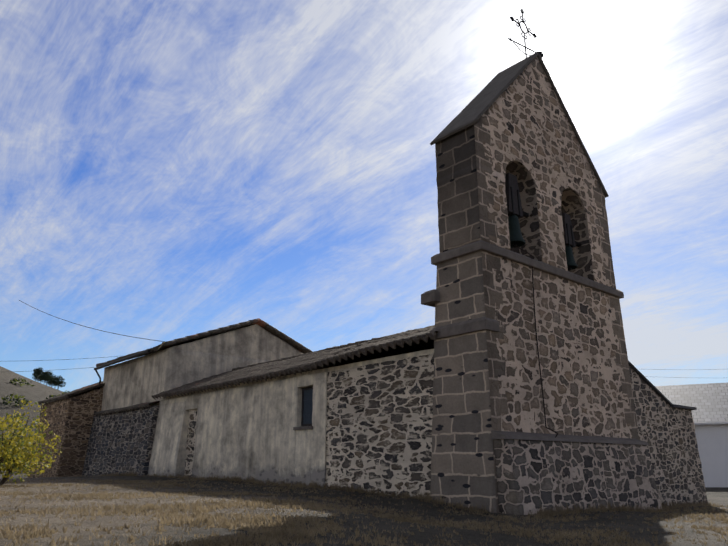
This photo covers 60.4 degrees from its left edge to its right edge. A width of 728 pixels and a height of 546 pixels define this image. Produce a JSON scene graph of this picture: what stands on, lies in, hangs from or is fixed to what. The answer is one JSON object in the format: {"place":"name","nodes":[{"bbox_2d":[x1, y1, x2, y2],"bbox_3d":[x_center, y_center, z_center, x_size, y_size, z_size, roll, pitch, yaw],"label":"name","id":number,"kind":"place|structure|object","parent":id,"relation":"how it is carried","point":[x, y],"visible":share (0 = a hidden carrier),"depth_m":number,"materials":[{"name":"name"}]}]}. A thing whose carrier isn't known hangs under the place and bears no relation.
{"place":"outdoors","nodes":[
{"label":"outdoors","id":0,"kind":"place"},
{"bbox_2d":[82,406,158,475],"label":"stone wall","id":1,"kind":"structure","parent":0,"point":[121,442],"depth_m":24.19,"materials":[{"name":"grey stone"}]},
{"bbox_2d":[94,401,159,415],"bbox_3d":[-9.514,5.416,24.953,0.558,0.317,5.600,15,-22,-39],"label":"wall coping","id":2,"kind":"object","parent":1,"relation":"on","point":[137,406],"visible":1,"depth_m":24.34,"materials":[{"name":"grey stone"}]},
{"bbox_2d":[0,366,727,545],"bbox_3d":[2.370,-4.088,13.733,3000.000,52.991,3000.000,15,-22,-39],"label":"ground","id":3,"kind":"structure","parent":0,"point":[38,392],"depth_m":8.82,"materials":[{"name":"brown soil"}]},
{"bbox_2d":[0,400,61,484],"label":"bush","id":4,"kind":"object","parent":3,"relation":"on","point":[24,445],"depth_m":14.23,"materials":[{"name":"yellow plant"}]},
{"bbox_2d":[2,377,68,472],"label":"hill scrub","id":5,"kind":"object","parent":3,"relation":"on","point":[17,399],"visible":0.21,"depth_m":96.77,"materials":[{"name":"green plant"}]},
{"bbox_2d":[32,367,42,381],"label":"tree","id":6,"kind":"object","parent":3,"relation":"on","point":[37,373],"depth_m":149.48,"materials":[{"name":"green plant"}]},
{"bbox_2d":[40,372,50,383],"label":"tree","id":7,"kind":"object","parent":3,"relation":"on","point":[44,377],"depth_m":148.06,"materials":[{"name":"green plant"}]},
{"bbox_2d":[45,370,52,384],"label":"tree","id":8,"kind":"object","parent":3,"relation":"on","point":[49,373],"depth_m":149.13,"materials":[{"name":"green plant"}]},
{"bbox_2d":[51,377,60,385],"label":"tree","id":9,"kind":"object","parent":3,"relation":"on","point":[55,381],"depth_m":148.94,"materials":[{"name":"green plant"}]},
{"bbox_2d":[55,375,65,389],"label":"tree","id":10,"kind":"object","parent":3,"relation":"on","point":[61,381],"depth_m":150.36,"materials":[{"name":"green plant"}]},
{"bbox_2d":[27,387,102,477],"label":"sacristy walls","id":11,"kind":"structure","parent":3,"relation":"on","point":[70,420],"depth_m":26.98,"materials":[{"name":"brown stone"}]},
{"bbox_2d":[38,381,104,404],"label":"roof","id":12,"kind":"structure","parent":11,"relation":"on","point":[76,392],"depth_m":28.04,"materials":[{"name":"tile"}]},
{"bbox_2d":[101,324,302,413],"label":"chancel walls","id":13,"kind":"structure","parent":3,"relation":"on","point":[139,380],"depth_m":25.20,"materials":[{"name":"grey paint"}]},
{"bbox_2d":[94,350,149,388],"bbox_3d":[-10.279,5.920,25.388,0.780,4.914,5.861,15,-22,-39],"label":"gutter pipe","id":14,"kind":"object","parent":13,"relation":"attached to","point":[123,359],"visible":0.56,"depth_m":26.16,"materials":[{"name":"grey metal"}]},
{"bbox_2d":[96,323,256,366],"bbox_3d":[-8.302,3.183,27.319,4.214,1.722,6.880,15,-22,-39],"label":"roof eave","id":15,"kind":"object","parent":13,"relation":"attached to","point":[154,349],"depth_m":25.71,"materials":[{"name":"red tile"}]},
{"bbox_2d":[96,318,312,365],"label":"chancel verge tiles","id":16,"kind":"object","parent":15,"relation":"on","point":[233,326],"visible":0.38,"depth_m":25.64,"materials":[{"name":"tile"}]},
{"bbox_2d":[254,323,307,353],"bbox_3d":[-5.185,3.997,29.951,4.223,1.725,6.880,15,-22,-39],"label":"roof eave","id":17,"kind":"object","parent":13,"relation":"attached to","point":[283,339],"depth_m":27.29,"materials":[{"name":"red tile"}]},
{"bbox_2d":[148,349,433,496],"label":"church wall","id":18,"kind":"structure","parent":3,"relation":"on","point":[371,424],"depth_m":15.74,"materials":[{"name":"stone"},{"name":"mortar"}]},
{"bbox_2d":[152,340,374,399],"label":"roof","id":19,"kind":"structure","parent":18,"relation":"on","point":[264,371],"depth_m":19.75,"materials":[{"name":"tile"}]},
{"bbox_2d":[232,334,393,370],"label":"roof ridge tiles","id":20,"kind":"object","parent":19,"relation":"on","point":[335,347],"visible":0.1,"depth_m":21.23,"materials":[{"name":"tile"}]},
{"bbox_2d":[293,387,312,429],"bbox_3d":[-1.500,3.540,16.352,0.270,1.080,0.780,15,-22,-39],"label":"shutter window","id":21,"kind":"structure","parent":18,"relation":"attached to","point":[307,407],"depth_m":16.46,"materials":[{"name":"grey wood"}]},
{"bbox_2d":[0,471,727,545],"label":"grass tufts","id":22,"kind":"object","parent":3,"relation":"on","point":[274,535],"visible":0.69,"depth_m":8.02,"materials":[{"name":"brown plant"}]},
{"bbox_2d":[430,56,638,512],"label":"tower","id":23,"kind":"structure","parent":3,"relation":"on","point":[485,382],"depth_m":13.54,"materials":[{"name":"stone"}]},
{"bbox_2d":[505,173,528,247],"bbox_3d":[3.377,-1.411,14.245,1.240,1.763,0.478,15,-22,-39],"label":"bell","id":24,"kind":"object","parent":23,"relation":"attached to","point":[516,212],"visible":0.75,"depth_m":14.16,"materials":[{"name":"teal metal"}]},
{"bbox_2d":[430,52,608,197],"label":"tower roof","id":25,"kind":"structure","parent":23,"relation":"on","point":[474,110],"depth_m":15.25,"materials":[{"name":"grey stone"}]},
{"bbox_2d":[508,9,543,57],"bbox_3d":[4.266,-6.334,16.595,1.396,1.616,0.104,13,-21,-36],"label":"iron cross","id":26,"kind":"object","parent":23,"relation":"on","point":[528,32],"visible":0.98,"depth_m":16.55,"materials":[{"name":"black metal"}]},
{"bbox_2d":[421,240,648,444],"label":"stone ledges","id":27,"kind":"object","parent":23,"relation":"attached to","point":[431,298],"visible":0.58,"depth_m":13.05,"materials":[{"name":"grey stone"}]},
{"bbox_2d":[516,246,563,477],"bbox_3d":[3.647,1.674,13.066,0.710,4.949,0.091,-16,-23,42],"label":"bell rope","id":28,"kind":"object","parent":23,"relation":"attached to","point":[537,346],"visible":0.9,"depth_m":13.11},
{"bbox_2d":[562,213,580,270],"bbox_3d":[5.062,-0.762,15.604,1.240,1.482,0.399,15,-22,-39],"label":"bell","id":29,"kind":"object","parent":23,"relation":"attached to","point":[570,242],"visible":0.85,"depth_m":15.52,"materials":[{"name":"teal metal"}]},
{"bbox_2d":[493,439,661,514],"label":"tower plinth","id":30,"kind":"structure","parent":3,"relation":"on","point":[529,477],"depth_m":12.29,"materials":[{"name":"grey stone"}]},
{"bbox_2d":[629,366,706,505],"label":"stone wall","id":31,"kind":"structure","parent":3,"relation":"on","point":[666,431],"depth_m":16.41,"materials":[{"name":"grey stone"}]},
{"bbox_2d":[628,360,696,409],"bbox_3d":[7.673,3.039,17.071,4.150,1.200,0.900,15,-22,-39],"label":"coping","id":32,"kind":"object","parent":31,"relation":"on","point":[650,384],"visible":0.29,"depth_m":16.60,"materials":[{"name":"stone"}]},
{"bbox_2d":[655,383,727,486],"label":"white house","id":33,"kind":"structure","parent":3,"relation":"on","point":[709,401],"depth_m":30.67,"materials":[{"name":"white plaster"},{"name":"roof tile"}]},
{"bbox_2d":[0,0,727,392],"label":"sky","id":34,"kind":"structure","parent":0,"point":[170,170],"materials":[{"name":"blue"}]},
{"bbox_3d":[3.832,7.011,22.805,0.600,2.900,14.250,15,-22,-39],"label":"nave wall","id":35,"kind":"object","parent":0,"visible":0},
{"bbox_2d":[253,339,433,380],"bbox_3d":[1.522,4.073,21.783,5.900,2.216,13.950,15,-22,-39],"label":"roof eave","id":36,"kind":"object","parent":35,"relation":"on","point":[414,347],"depth_m":19.66,"materials":[{"name":"tile"}]},
{"bbox_2d":[310,325,437,369],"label":"roof","id":37,"kind":"structure","parent":36,"relation":"attached to","point":[408,337],"depth_m":14.85,"materials":[{"name":"tile"}]},
{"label":"cable bracket","id":38,"kind":"object","parent":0,"visible":0},
{"bbox_2d":[15,300,716,377],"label":"cables","id":39,"kind":"object","parent":38,"relation":"hanging from","point":[163,341],"visible":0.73,"depth_m":44.65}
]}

